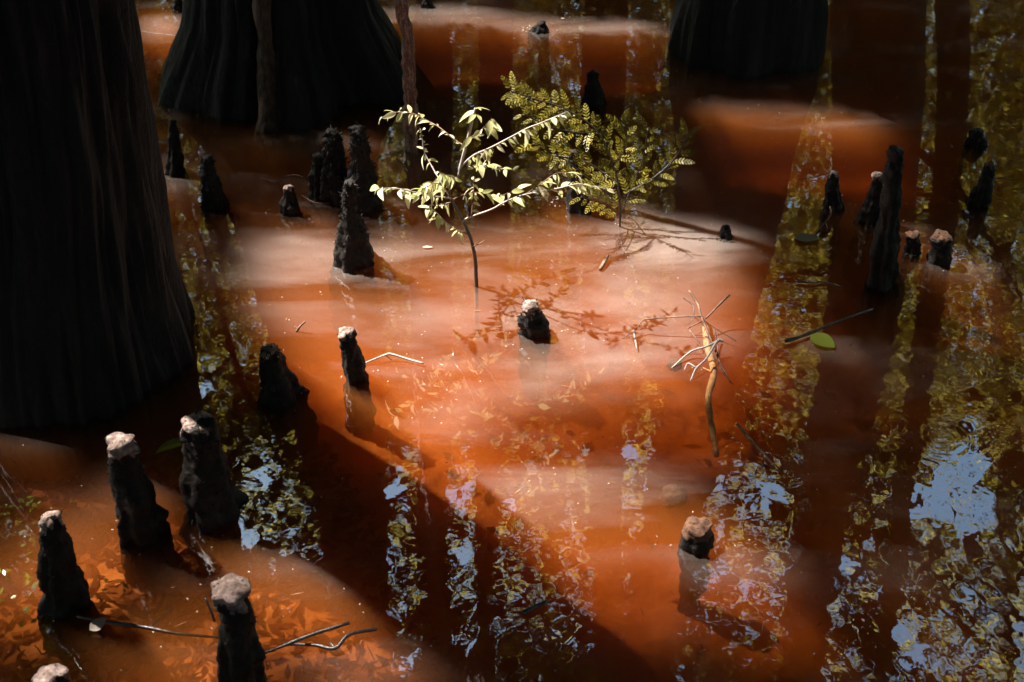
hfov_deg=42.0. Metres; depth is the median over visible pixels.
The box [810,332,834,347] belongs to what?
fallen leaf
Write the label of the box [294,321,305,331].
twig
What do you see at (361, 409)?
cypress knee
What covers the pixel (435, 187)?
sapling
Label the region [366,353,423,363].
twig
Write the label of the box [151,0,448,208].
cypress tree
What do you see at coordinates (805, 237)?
fallen leaf
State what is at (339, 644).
twig
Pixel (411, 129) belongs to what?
cypress tree
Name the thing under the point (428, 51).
cypress knee
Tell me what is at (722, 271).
cypress knee
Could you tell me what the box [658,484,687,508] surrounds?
drowned knob
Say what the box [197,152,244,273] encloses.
cypress knee
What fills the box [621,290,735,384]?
twig
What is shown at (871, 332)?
cypress knee
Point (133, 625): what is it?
twig
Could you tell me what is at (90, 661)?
leaf litter
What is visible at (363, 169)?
cypress knee
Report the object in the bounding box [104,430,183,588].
cypress knee
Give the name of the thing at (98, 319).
cypress tree
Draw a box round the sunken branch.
[702,326,719,457]
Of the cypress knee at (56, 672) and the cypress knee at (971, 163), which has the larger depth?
the cypress knee at (971, 163)
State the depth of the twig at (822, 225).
4.44 m
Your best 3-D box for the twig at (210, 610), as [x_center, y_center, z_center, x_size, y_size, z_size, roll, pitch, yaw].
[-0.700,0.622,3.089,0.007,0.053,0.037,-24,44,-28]
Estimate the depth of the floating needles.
3.84 m
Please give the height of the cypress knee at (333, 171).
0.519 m
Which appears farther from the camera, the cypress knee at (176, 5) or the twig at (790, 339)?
the cypress knee at (176, 5)
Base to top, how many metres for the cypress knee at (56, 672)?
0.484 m
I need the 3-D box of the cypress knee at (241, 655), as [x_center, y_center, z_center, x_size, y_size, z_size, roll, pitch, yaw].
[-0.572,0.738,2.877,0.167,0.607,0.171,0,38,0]
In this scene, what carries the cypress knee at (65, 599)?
on the swamp bed
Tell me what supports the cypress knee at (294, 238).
on the swamp bed
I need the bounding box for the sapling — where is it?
[370,105,614,337]
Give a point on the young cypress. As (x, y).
(607, 170)
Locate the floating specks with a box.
[6,4,1021,681]
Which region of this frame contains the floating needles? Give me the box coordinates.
[13,16,1023,670]
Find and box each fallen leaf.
[90,618,106,630]
[155,438,182,453]
[794,233,818,241]
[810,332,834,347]
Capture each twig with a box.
[77,597,218,638]
[204,597,215,621]
[260,174,331,203]
[265,621,349,653]
[282,627,376,650]
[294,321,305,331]
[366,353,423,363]
[522,598,547,614]
[599,255,608,270]
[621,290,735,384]
[736,423,779,471]
[784,308,872,342]
[797,274,842,287]
[816,206,831,233]
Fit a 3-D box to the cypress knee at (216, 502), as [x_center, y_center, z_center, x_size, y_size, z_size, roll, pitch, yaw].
[-0.755,0.402,3.364,0.231,0.547,0.212,0,38,0]
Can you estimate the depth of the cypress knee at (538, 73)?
5.69 m
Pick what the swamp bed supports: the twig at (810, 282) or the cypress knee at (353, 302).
the cypress knee at (353, 302)
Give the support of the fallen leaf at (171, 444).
on the water
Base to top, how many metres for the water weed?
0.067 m
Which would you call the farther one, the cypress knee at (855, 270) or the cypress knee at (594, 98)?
the cypress knee at (594, 98)
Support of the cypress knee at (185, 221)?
on the swamp bed
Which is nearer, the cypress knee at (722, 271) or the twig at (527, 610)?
the twig at (527, 610)
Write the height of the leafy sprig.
0.301 m
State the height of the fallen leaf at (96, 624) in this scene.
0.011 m
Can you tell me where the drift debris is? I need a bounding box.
[92,7,986,607]
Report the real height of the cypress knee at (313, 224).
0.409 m
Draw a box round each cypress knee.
[31,663,69,681]
[35,509,103,658]
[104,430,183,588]
[164,120,200,238]
[171,0,182,34]
[178,410,258,569]
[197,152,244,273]
[210,573,266,681]
[256,343,319,458]
[279,184,310,277]
[305,151,322,259]
[317,124,347,266]
[328,175,386,335]
[337,326,376,435]
[345,121,394,273]
[418,0,439,60]
[517,299,550,398]
[525,21,552,88]
[558,149,596,275]
[575,70,607,163]
[677,516,714,617]
[710,224,733,300]
[808,169,844,270]
[841,171,882,287]
[845,145,904,356]
[895,230,921,318]
[908,229,952,329]
[947,127,987,206]
[951,160,996,268]
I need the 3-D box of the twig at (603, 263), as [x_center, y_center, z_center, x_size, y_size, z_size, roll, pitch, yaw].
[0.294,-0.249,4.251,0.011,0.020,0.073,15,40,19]
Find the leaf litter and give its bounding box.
[0,219,1017,681]
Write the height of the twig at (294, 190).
0.075 m
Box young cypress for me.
[501,71,701,275]
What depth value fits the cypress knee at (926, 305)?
4.30 m
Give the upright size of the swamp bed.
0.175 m
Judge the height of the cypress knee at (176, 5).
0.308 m
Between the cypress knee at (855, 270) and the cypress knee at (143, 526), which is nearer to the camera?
the cypress knee at (143, 526)
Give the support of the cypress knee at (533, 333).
on the swamp bed
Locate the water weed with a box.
[0,481,168,646]
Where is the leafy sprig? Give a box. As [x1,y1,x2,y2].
[376,137,410,211]
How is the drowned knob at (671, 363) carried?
in the water
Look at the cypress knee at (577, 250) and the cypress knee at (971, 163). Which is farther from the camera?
the cypress knee at (971, 163)
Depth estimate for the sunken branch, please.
3.76 m
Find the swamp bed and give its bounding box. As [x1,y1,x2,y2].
[0,0,1023,681]
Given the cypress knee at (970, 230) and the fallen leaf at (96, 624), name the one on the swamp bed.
the cypress knee at (970, 230)
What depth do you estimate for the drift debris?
4.55 m
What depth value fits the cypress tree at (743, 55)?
5.35 m
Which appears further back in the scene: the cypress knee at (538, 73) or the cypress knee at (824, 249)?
the cypress knee at (538, 73)
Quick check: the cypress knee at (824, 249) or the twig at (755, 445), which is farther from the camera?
the cypress knee at (824, 249)
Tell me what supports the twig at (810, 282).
on the water
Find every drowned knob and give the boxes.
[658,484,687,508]
[666,358,682,371]
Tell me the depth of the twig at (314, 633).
3.02 m
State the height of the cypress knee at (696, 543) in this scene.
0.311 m
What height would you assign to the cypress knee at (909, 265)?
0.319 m
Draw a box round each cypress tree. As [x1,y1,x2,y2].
[0,0,209,480]
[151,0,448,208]
[393,0,422,212]
[659,0,827,132]
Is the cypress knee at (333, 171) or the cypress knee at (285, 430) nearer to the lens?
the cypress knee at (285, 430)
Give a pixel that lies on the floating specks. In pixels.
(572, 374)

